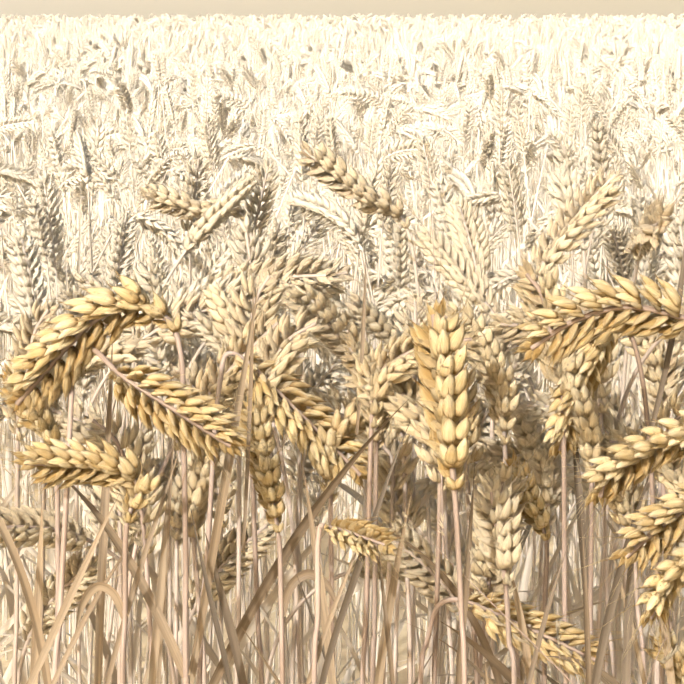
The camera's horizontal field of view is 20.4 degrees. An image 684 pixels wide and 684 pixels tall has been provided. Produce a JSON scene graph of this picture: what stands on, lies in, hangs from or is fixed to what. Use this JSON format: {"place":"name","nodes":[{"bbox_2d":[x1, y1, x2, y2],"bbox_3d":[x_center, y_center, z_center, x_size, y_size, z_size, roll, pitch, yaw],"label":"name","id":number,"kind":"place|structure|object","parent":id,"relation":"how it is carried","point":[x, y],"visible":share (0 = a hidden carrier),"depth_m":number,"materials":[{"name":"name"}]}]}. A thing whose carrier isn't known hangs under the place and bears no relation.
{"place":"outdoors","nodes":[
{"label":"outdoors","id":0,"kind":"place"},
{"bbox_2d":[0,0,683,683],"bbox_3d":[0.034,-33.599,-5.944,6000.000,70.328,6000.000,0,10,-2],"label":"ground sheet","id":1,"kind":"object","parent":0,"point":[322,8],"visible":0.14,"depth_m":53.57,"materials":[{"name":"beige"}]},
{"bbox_2d":[0,331,62,683],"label":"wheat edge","id":2,"kind":"object","parent":1,"relation":"on","point":[33,423],"visible":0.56,"depth_m":0.92,"materials":[{"name":"yellow plant"}]},
{"bbox_2d":[0,294,72,683],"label":"wheat","id":3,"kind":"object","parent":1,"relation":"on","point":[46,311],"visible":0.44,"depth_m":0.98,"materials":[{"name":"yellow plant"}]},
{"bbox_2d":[0,45,111,477],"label":"wheat","id":4,"kind":"object","parent":1,"relation":"on","point":[58,78],"visible":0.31,"depth_m":4.58,"materials":[{"name":"beige plant"}]},
{"bbox_2d":[0,39,131,400],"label":"wheat","id":5,"kind":"object","parent":1,"relation":"on","point":[38,56],"visible":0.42,"depth_m":5.53,"materials":[{"name":"beige plant"}]},
{"bbox_2d":[17,521,134,683],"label":"wheat plant","id":6,"kind":"object","parent":1,"relation":"on","point":[74,562],"visible":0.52,"depth_m":1.00,"materials":[{"name":"beige plant"}]},
{"bbox_2d":[1,31,165,314],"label":"wheat","id":7,"kind":"object","parent":1,"relation":"on","point":[115,52],"visible":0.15,"depth_m":6.34,"materials":[{"name":"beige plant"}]},
{"bbox_2d":[0,418,166,683],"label":"wheat","id":8,"kind":"object","parent":1,"relation":"on","point":[75,463],"visible":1,"depth_m":0.82,"materials":[{"name":"yellow plant"}]},
{"bbox_2d":[26,493,119,683],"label":"leaf blade","id":9,"kind":"object","parent":8,"relation":"attached to","point":[60,617],"visible":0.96,"depth_m":0.83,"materials":[{"name":"plant"}]},
{"bbox_2d":[0,252,189,683],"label":"stalk","id":10,"kind":"object","parent":1,"relation":"on","point":[130,300],"visible":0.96,"depth_m":0.86,"materials":[{"name":"yellow plant"}]},
{"bbox_2d":[148,490,167,683],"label":"leaf blade","id":11,"kind":"object","parent":10,"relation":"attached to","point":[156,632],"visible":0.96,"depth_m":0.85,"materials":[{"name":"plant"}]},
{"bbox_2d":[189,276,259,683],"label":"leaf blade","id":12,"kind":"object","parent":10,"relation":"attached to","point":[216,531],"visible":0.96,"depth_m":0.85,"materials":[{"name":"plant"}]},
{"bbox_2d":[44,373,147,683],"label":"wheat","id":13,"kind":"object","parent":1,"relation":"on","point":[78,424],"visible":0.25,"depth_m":1.00,"materials":[{"name":"beige plant"}]},
{"bbox_2d":[38,324,171,683],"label":"wheat","id":14,"kind":"object","parent":1,"relation":"on","point":[128,349],"visible":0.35,"depth_m":1.01,"materials":[{"name":"yellow plant"}]},
{"bbox_2d":[1,29,210,288],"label":"wheat","id":15,"kind":"object","parent":1,"relation":"on","point":[78,54],"visible":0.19,"depth_m":7.31,"materials":[{"name":"beige plant"}]},
{"bbox_2d":[0,26,214,245],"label":"wheat","id":16,"kind":"object","parent":1,"relation":"on","point":[92,40],"visible":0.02,"depth_m":8.22,"materials":[{"name":"beige plant"}]},
{"bbox_2d":[56,389,165,665],"bbox_3d":[-0.125,0.447,1.004,0.101,0.857,0.036,1,10,7],"label":"wheat","id":17,"kind":"object","parent":1,"relation":"on","point":[95,421],"visible":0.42,"depth_m":0.94,"materials":[{"name":"beige plant"}]},
{"bbox_2d":[103,373,167,683],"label":"wheat plant","id":18,"kind":"object","parent":1,"relation":"on","point":[146,438],"visible":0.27,"depth_m":1.07,"materials":[{"name":"beige plant"}]},
{"bbox_2d":[0,347,295,683],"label":"wheat","id":19,"kind":"object","parent":1,"relation":"on","point":[130,397],"visible":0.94,"depth_m":0.83,"materials":[{"name":"yellow plant"}]},
{"bbox_2d":[30,505,42,683],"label":"leaf blade","id":20,"kind":"object","parent":19,"relation":"attached to","point":[38,592],"visible":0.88,"depth_m":0.87,"materials":[{"name":"plant"}]},
{"bbox_2d":[94,344,112,683],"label":"stalk","id":21,"kind":"object","parent":19,"relation":"attached to","point":[102,550],"visible":0.67,"depth_m":0.92,"materials":[{"name":"plant"}]},
{"bbox_2d":[105,443,181,683],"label":"wheat leaf","id":22,"kind":"object","parent":19,"relation":"attached to","point":[135,583],"visible":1,"depth_m":0.84,"materials":[{"name":"plant"}]},
{"bbox_2d":[302,467,336,683],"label":"leaf blade","id":23,"kind":"object","parent":19,"relation":"attached to","point":[323,619],"visible":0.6,"depth_m":0.86,"materials":[{"name":"plant"}]},
{"bbox_2d":[118,324,236,683],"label":"wheat","id":24,"kind":"object","parent":1,"relation":"on","point":[232,490],"visible":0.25,"depth_m":1.05,"materials":[{"name":"beige plant"}]},
{"bbox_2d":[166,450,193,679],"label":"wheat","id":25,"kind":"object","parent":1,"relation":"on","point":[176,525],"visible":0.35,"depth_m":1.04,"materials":[{"name":"beige plant"}]},
{"bbox_2d":[75,259,287,683],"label":"wheat plant","id":26,"kind":"object","parent":1,"relation":"on","point":[190,301],"visible":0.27,"depth_m":1.11,"materials":[{"name":"beige plant"}]},
{"bbox_2d":[103,145,277,676],"bbox_3d":[-0.113,0.350,1.278,0.134,0.964,0.038,-1,6,-24],"label":"wheat plant","id":27,"kind":"object","parent":1,"relation":"on","point":[223,206],"visible":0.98,"depth_m":1.23,"materials":[{"name":"beige plant"}]},
{"bbox_2d":[110,166,270,683],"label":"wheat","id":28,"kind":"object","parent":1,"relation":"on","point":[189,207],"visible":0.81,"depth_m":1.25,"materials":[{"name":"beige plant"}]},
{"bbox_2d":[174,398,233,683],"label":"wheat","id":29,"kind":"object","parent":1,"relation":"on","point":[197,488],"visible":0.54,"depth_m":0.97,"materials":[{"name":"beige plant"}]},
{"bbox_2d":[0,501,446,683],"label":"wheat plant","id":30,"kind":"object","parent":1,"relation":"on","point":[20,525],"visible":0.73,"depth_m":0.96,"materials":[{"name":"beige plant"}]},
{"bbox_2d":[126,271,326,645],"bbox_3d":[-0.077,0.413,1.033,0.145,0.915,0.045,-1,10,-5],"label":"wheat plant","id":31,"kind":"object","parent":1,"relation":"on","point":[212,371],"visible":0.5,"depth_m":0.96,"materials":[{"name":"beige plant"}]},
{"bbox_2d":[130,306,323,683],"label":"wheat","id":32,"kind":"object","parent":1,"relation":"on","point":[299,370],"visible":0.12,"depth_m":1.04,"materials":[{"name":"beige plant"}]},
{"bbox_2d":[126,239,342,676],"bbox_3d":[-0.080,0.385,1.203,0.161,0.916,0.035,5,9,20],"label":"wheat plant","id":33,"kind":"object","parent":1,"relation":"on","point":[320,273],"visible":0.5,"depth_m":1.13,"materials":[{"name":"beige plant"}]},
{"bbox_2d":[193,239,301,683],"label":"wheat plant","id":34,"kind":"object","parent":1,"relation":"on","point":[216,302],"visible":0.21,"depth_m":1.05,"materials":[{"name":"beige plant"}]},
{"bbox_2d":[213,350,287,683],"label":"wheat","id":35,"kind":"object","parent":1,"relation":"on","point":[269,488],"visible":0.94,"depth_m":0.89,"materials":[{"name":"yellow plant"}]},
{"bbox_2d":[242,277,253,552],"bbox_3d":[-0.044,0.032,0.881,0.006,0.130,0.023,0,10,-2],"label":"leaf blade","id":36,"kind":"object","parent":35,"relation":"attached to","point":[250,395],"visible":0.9,"depth_m":0.88,"materials":[{"name":"plant"}]},
{"bbox_2d":[177,495,326,683],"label":"wheat plant","id":37,"kind":"object","parent":1,"relation":"on","point":[227,548],"visible":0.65,"depth_m":1.02,"materials":[{"name":"beige plant"}]},
{"bbox_2d":[206,230,317,683],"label":"wheat","id":38,"kind":"object","parent":1,"relation":"on","point":[237,313],"visible":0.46,"depth_m":1.01,"materials":[{"name":"beige plant"}]},
{"bbox_2d":[0,39,530,497],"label":"wheat","id":39,"kind":"object","parent":1,"relation":"on","point":[357,109],"visible":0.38,"depth_m":4.32,"materials":[{"name":"beige plant"}]},
{"bbox_2d":[136,26,396,239],"bbox_3d":[-0.325,-0.923,8.476,1.215,0.961,1.340,0,10,-2],"label":"wheat","id":40,"kind":"object","parent":1,"relation":"on","point":[316,39],"visible":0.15,"depth_m":8.30,"materials":[{"name":"beige plant"}]},
{"bbox_2d":[167,235,380,683],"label":"wheat plant","id":41,"kind":"object","parent":1,"relation":"on","point":[345,275],"visible":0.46,"depth_m":1.13,"materials":[{"name":"beige plant"}]},
{"bbox_2d":[123,28,442,284],"bbox_3d":[-0.243,-0.740,7.428,1.314,0.964,1.250,0,10,-2],"label":"wheat","id":42,"kind":"object","parent":1,"relation":"on","point":[307,47],"visible":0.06,"depth_m":7.22,"materials":[{"name":"beige plant"}]},
{"bbox_2d":[230,280,352,683],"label":"wheat","id":43,"kind":"object","parent":1,"relation":"on","point":[288,346],"visible":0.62,"depth_m":0.95,"materials":[{"name":"beige plant"}]},
{"bbox_2d":[124,31,486,294],"bbox_3d":[-0.140,-0.577,6.511,1.215,0.961,1.340,0,10,-2],"label":"wheat","id":44,"kind":"object","parent":1,"relation":"on","point":[285,41],"visible":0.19,"depth_m":6.35,"materials":[{"name":"beige plant"}]},
{"bbox_2d":[197,351,425,683],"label":"wheat","id":45,"kind":"object","parent":1,"relation":"on","point":[299,432],"visible":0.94,"depth_m":0.94,"materials":[{"name":"yellow plant"}]},
{"bbox_2d":[204,530,246,683],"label":"leaf blade","id":46,"kind":"object","parent":45,"relation":"attached to","point":[233,641],"visible":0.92,"depth_m":0.90,"materials":[{"name":"plant"}]},
{"bbox_2d":[94,36,552,372],"bbox_3d":[-0.074,-0.401,5.507,1.250,0.964,1.314,0,10,-2],"label":"wheat","id":47,"kind":"object","parent":1,"relation":"on","point":[433,76],"visible":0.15,"depth_m":5.30,"materials":[{"name":"beige plant"}]},
{"bbox_2d":[258,242,414,683],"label":"wheat plant","id":48,"kind":"object","parent":1,"relation":"on","point":[296,297],"visible":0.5,"depth_m":1.05,"materials":[{"name":"beige plant"}]},
{"bbox_2d":[257,359,425,683],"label":"wheat","id":49,"kind":"object","parent":1,"relation":"on","point":[384,513],"visible":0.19,"depth_m":1.09,"materials":[{"name":"beige plant"}]},
{"bbox_2d":[0,42,683,683],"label":"wheat field","id":50,"kind":"structure","parent":1,"relation":"on","point":[100,162],"depth_m":1.88,"materials":[{"name":"beige plant"}]},
{"bbox_2d":[275,123,433,683],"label":"wheat","id":51,"kind":"object","parent":1,"relation":"on","point":[330,168],"visible":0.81,"depth_m":1.19,"materials":[{"name":"beige plant"}]},
{"bbox_2d":[303,295,412,683],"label":"wheat","id":52,"kind":"object","parent":1,"relation":"on","point":[348,358],"visible":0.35,"depth_m":1.00,"materials":[{"name":"beige plant"}]},
{"bbox_2d":[313,375,417,662],"bbox_3d":[0.020,0.438,1.014,0.075,0.872,0.042,-3,10,-17],"label":"wheat","id":53,"kind":"object","parent":1,"relation":"on","point":[346,425],"visible":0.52,"depth_m":0.94,"materials":[{"name":"beige plant"}]},
{"bbox_2d":[265,548,486,683],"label":"wheat plant","id":54,"kind":"object","parent":1,"relation":"on","point":[302,601],"visible":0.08,"depth_m":1.02,"materials":[{"name":"beige plant"}]},
{"bbox_2d":[309,321,447,683],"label":"wheat","id":55,"kind":"object","parent":1,"relation":"on","point":[410,410],"visible":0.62,"depth_m":0.91,"materials":[{"name":"beige plant"}]},
{"bbox_2d":[312,515,457,683],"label":"wheat","id":56,"kind":"object","parent":1,"relation":"on","point":[352,530],"visible":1,"depth_m":0.81,"materials":[{"name":"yellow plant"}]},
{"bbox_2d":[319,425,408,683],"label":"leaf blade","id":57,"kind":"object","parent":56,"relation":"attached to","point":[343,612],"visible":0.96,"depth_m":0.82,"materials":[{"name":"plant"}]},
{"bbox_2d":[360,341,412,683],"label":"wheat","id":58,"kind":"object","parent":1,"relation":"on","point":[377,444],"visible":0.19,"depth_m":0.93,"materials":[{"name":"beige plant"}]},
{"bbox_2d":[242,421,550,683],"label":"wheat plant","id":59,"kind":"object","parent":1,"relation":"on","point":[480,567],"visible":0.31,"depth_m":0.93,"materials":[{"name":"beige plant"}]},
{"bbox_2d":[316,488,484,683],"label":"wheat plant","id":60,"kind":"object","parent":1,"relation":"on","point":[425,582],"visible":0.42,"depth_m":1.00,"materials":[{"name":"beige plant"}]},
{"bbox_2d":[331,272,477,488],"bbox_3d":[0.054,0.400,1.131,0.132,0.905,0.045,-1,10,-7],"label":"wheat plant","id":61,"kind":"object","parent":1,"relation":"on","point":[379,323],"visible":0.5,"depth_m":1.05,"materials":[{"name":"beige plant"}]},
{"bbox_2d":[283,251,534,680],"bbox_3d":[0.036,0.392,1.194,0.151,0.900,0.052,5,11,28],"label":"wheat","id":62,"kind":"object","parent":1,"relation":"on","point":[347,312],"visible":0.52,"depth_m":1.15,"materials":[{"name":"beige plant"}]},
{"bbox_2d":[350,314,482,683],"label":"wheat","id":63,"kind":"object","parent":1,"relation":"on","point":[390,371],"visible":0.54,"depth_m":0.91,"materials":[{"name":"beige plant"}]},
{"bbox_2d":[359,269,521,683],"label":"wheat","id":64,"kind":"object","parent":1,"relation":"on","point":[498,383],"visible":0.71,"depth_m":0.96,"materials":[{"name":"beige plant"}]},
{"bbox_2d":[392,246,495,683],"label":"wheat","id":65,"kind":"object","parent":1,"relation":"on","point":[444,397],"visible":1,"depth_m":0.83,"materials":[{"name":"yellow plant"}]},
{"bbox_2d":[455,465,474,683],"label":"leaf blade","id":66,"kind":"object","parent":65,"relation":"attached to","point":[466,583],"visible":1,"depth_m":0.85,"materials":[{"name":"plant"}]},
{"bbox_2d":[428,175,494,676],"bbox_3d":[0.063,0.371,1.191,0.040,0.959,0.134,1,4,-16],"label":"wheat plant","id":67,"kind":"object","parent":1,"relation":"on","point":[473,242],"visible":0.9,"depth_m":1.18,"materials":[{"name":"beige plant"}]},
{"bbox_2d":[287,358,641,683],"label":"wheat","id":68,"kind":"object","parent":1,"relation":"on","point":[406,446],"visible":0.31,"depth_m":1.00,"materials":[{"name":"beige plant"}]},
{"bbox_2d":[391,200,576,683],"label":"wheat plant","id":69,"kind":"object","parent":1,"relation":"on","point":[454,258],"visible":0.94,"depth_m":1.11,"materials":[{"name":"beige plant"}]},
{"bbox_2d":[396,510,573,683],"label":"wild grass","id":70,"kind":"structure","parent":1,"relation":"on","point":[510,591],"depth_m":0.84,"materials":[{"name":"beige plant"}]},
{"bbox_2d":[622,494,633,683],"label":"leaf blade","id":71,"kind":"object","parent":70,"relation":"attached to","point":[626,663],"visible":0.67,"depth_m":0.85,"materials":[{"name":"plant"}]},
{"bbox_2d":[443,289,526,683],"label":"wheat","id":72,"kind":"object","parent":1,"relation":"on","point":[448,612],"visible":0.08,"depth_m":1.04,"materials":[{"name":"beige plant"}]},
{"bbox_2d":[440,416,542,683],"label":"wheat stalk","id":73,"kind":"object","parent":1,"relation":"on","point":[491,514],"visible":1,"depth_m":0.88,"materials":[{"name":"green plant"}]},
{"bbox_2d":[374,489,412,683],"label":"leaf blade","id":74,"kind":"object","parent":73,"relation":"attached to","point":[382,652],"visible":0.88,"depth_m":0.88,"materials":[{"name":"plant"}]},
{"bbox_2d":[407,232,599,683],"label":"wheat","id":75,"kind":"object","parent":1,"relation":"on","point":[529,299],"visible":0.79,"depth_m":0.92,"materials":[{"name":"beige plant"}]},
{"bbox_2d":[455,364,561,683],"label":"wheat","id":76,"kind":"object","parent":1,"relation":"on","point":[475,433],"visible":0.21,"depth_m":0.96,"materials":[{"name":"beige plant"}]},
{"bbox_2d":[384,254,638,661],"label":"wheat plant","id":77,"kind":"object","parent":1,"relation":"on","point":[401,318],"visible":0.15,"depth_m":1.10,"materials":[{"name":"beige plant"}]},
{"bbox_2d":[477,402,550,683],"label":"wheat","id":78,"kind":"object","parent":1,"relation":"on","point":[537,519],"visible":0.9,"depth_m":0.94,"materials":[{"name":"beige plant"}]},
{"bbox_2d":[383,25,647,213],"bbox_3d":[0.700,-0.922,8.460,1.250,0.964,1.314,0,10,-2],"label":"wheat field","id":79,"kind":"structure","parent":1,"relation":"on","point":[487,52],"depth_m":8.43,"materials":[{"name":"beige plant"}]},
{"bbox_2d":[407,432,633,664],"bbox_3d":[0.126,0.458,1.071,0.134,0.812,0.214,-5,11,-26],"label":"wheat plant","id":80,"kind":"object","parent":1,"relation":"on","point":[428,484],"visible":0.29,"depth_m":1.05,"materials":[{"name":"beige plant"}]},
{"bbox_2d":[476,370,567,683],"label":"wheat","id":81,"kind":"object","parent":1,"relation":"on","point":[550,492],"visible":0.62,"depth_m":1.02,"materials":[{"name":"beige plant"}]},
{"bbox_2d":[418,591,644,683],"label":"wheat","id":82,"kind":"object","parent":1,"relation":"on","point":[534,618],"visible":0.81,"depth_m":0.90,"materials":[{"name":"yellow plant"}]},
{"bbox_2d":[440,271,622,683],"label":"wheat","id":83,"kind":"object","parent":1,"relation":"on","point":[494,661],"visible":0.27,"depth_m":0.98,"materials":[{"name":"beige plant"}]},
{"bbox_2d":[388,28,683,303],"bbox_3d":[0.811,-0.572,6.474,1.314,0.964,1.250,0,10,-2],"label":"wheat field","id":84,"kind":"structure","parent":1,"relation":"on","point":[610,56],"depth_m":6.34,"materials":[{"name":"beige plant"}]},
{"bbox_2d":[427,384,650,683],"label":"wheat","id":85,"kind":"object","parent":1,"relation":"on","point":[542,405],"visible":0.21,"depth_m":1.00,"materials":[{"name":"beige plant"}]},
{"bbox_2d":[511,350,606,675],"bbox_3d":[0.101,0.432,1.000,0.068,0.889,0.051,4,11,23],"label":"wheat","id":86,"kind":"object","parent":1,"relation":"on","point":[586,425],"visible":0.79,"depth_m":0.92,"materials":[{"name":"beige plant"}]},
{"bbox_2d":[573,446,588,589],"bbox_3d":[0.119,0.103,0.936,0.005,0.194,0.037,-4,11,-20],"label":"leaf blade","id":87,"kind":"object","parent":86,"relation":"attached to","point":[578,491],"visible":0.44,"depth_m":0.94,"materials":[{"name":"plant"}]},
{"bbox_2d":[434,35,683,483],"bbox_3d":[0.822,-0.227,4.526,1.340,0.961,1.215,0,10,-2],"label":"wheat field","id":88,"kind":"structure","parent":1,"relation":"on","point":[606,94],"depth_m":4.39,"materials":[{"name":"beige plant"}]},
{"bbox_2d":[484,124,652,671],"bbox_3d":[0.136,0.351,1.210,0.108,0.976,0.044,-2,10,-9],"label":"wheat plant","id":89,"kind":"object","parent":1,"relation":"on","point":[594,201],"visible":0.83,"depth_m":1.13,"materials":[{"name":"beige plant"}]},
{"bbox_2d":[469,250,683,417],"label":"wheat ear","id":90,"kind":"object","parent":1,"relation":"on","point":[640,321],"visible":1,"depth_m":0.83,"materials":[{"name":"yellow plant"}]},
{"bbox_2d":[514,327,664,683],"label":"wheat","id":91,"kind":"object","parent":1,"relation":"on","point":[593,367],"visible":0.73,"depth_m":0.92,"materials":[{"name":"beige plant"}]},
{"bbox_2d":[553,403,647,683],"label":"wheat","id":92,"kind":"object","parent":1,"relation":"on","point":[619,502],"visible":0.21,"depth_m":0.96,"materials":[{"name":"beige plant"}]},
{"bbox_2d":[519,409,683,683],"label":"wheat","id":93,"kind":"object","parent":1,"relation":"on","point":[675,475],"visible":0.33,"depth_m":0.94,"materials":[{"name":"beige plant"}]},
{"bbox_2d":[521,119,683,552],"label":"wheat","id":94,"kind":"object","parent":1,"relation":"on","point":[564,180],"visible":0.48,"depth_m":1.20,"materials":[{"name":"beige plant"}]},
{"bbox_2d":[533,402,683,554],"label":"wheat","id":95,"kind":"object","parent":1,"relation":"on","point":[660,447],"visible":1,"depth_m":0.83,"materials":[{"name":"yellow plant"}]},
{"bbox_2d":[591,460,654,683],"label":"leaf blade","id":96,"kind":"object","parent":95,"relation":"attached to","point":[603,642],"visible":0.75,"depth_m":0.84,"materials":[{"name":"plant"}]},
{"bbox_2d":[555,469,683,633],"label":"wheat","id":97,"kind":"object","parent":1,"relation":"on","point":[666,524],"visible":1,"depth_m":0.79,"materials":[{"name":"yellow plant"}]},
{"bbox_2d":[561,286,683,683],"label":"wheat","id":98,"kind":"object","parent":1,"relation":"on","point":[655,359],"visible":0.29,"depth_m":1.02,"materials":[{"name":"beige plant"}]},
{"bbox_2d":[581,537,683,678],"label":"wheat","id":99,"kind":"object","parent":1,"relation":"on","point":[666,584],"visible":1,"depth_m":0.78,"materials":[{"name":"yellow plant"}]},
{"bbox_2d":[594,379,676,646],"bbox_3d":[0.188,0.414,1.251,0.108,0.840,0.049,8,14,43],"label":"wheat plant","id":100,"kind":"object","parent":1,"relation":"on","point":[615,398],"visible":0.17,"depth_m":1.18,"materials":[{"name":"beige plant"}]},
{"bbox_2d":[601,184,683,683],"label":"wheat plant","id":101,"kind":"object","parent":1,"relation":"on","point":[646,234],"visible":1,"depth_m":1.03,"materials":[{"name":"beige plant"}]},
{"bbox_2d":[619,602,683,683],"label":"wheat ear","id":102,"kind":"object","parent":1,"relation":"on","point":[678,659],"visible":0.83,"depth_m":0.87,"materials":[{"name":"yellow plant"}]},
{"bbox_2d":[632,251,683,672],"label":"wheat plant","id":103,"kind":"object","parent":1,"relation":"on","point":[677,347],"visible":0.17,"depth_m":1.16,"materials":[{"name":"beige plant"}]},
{"bbox_2d":[382,140,452,551],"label":"wild grass","id":104,"kind":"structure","parent":0,"point":[412,241],"depth_m":0.87,"materials":[{"name":"beige plant"}]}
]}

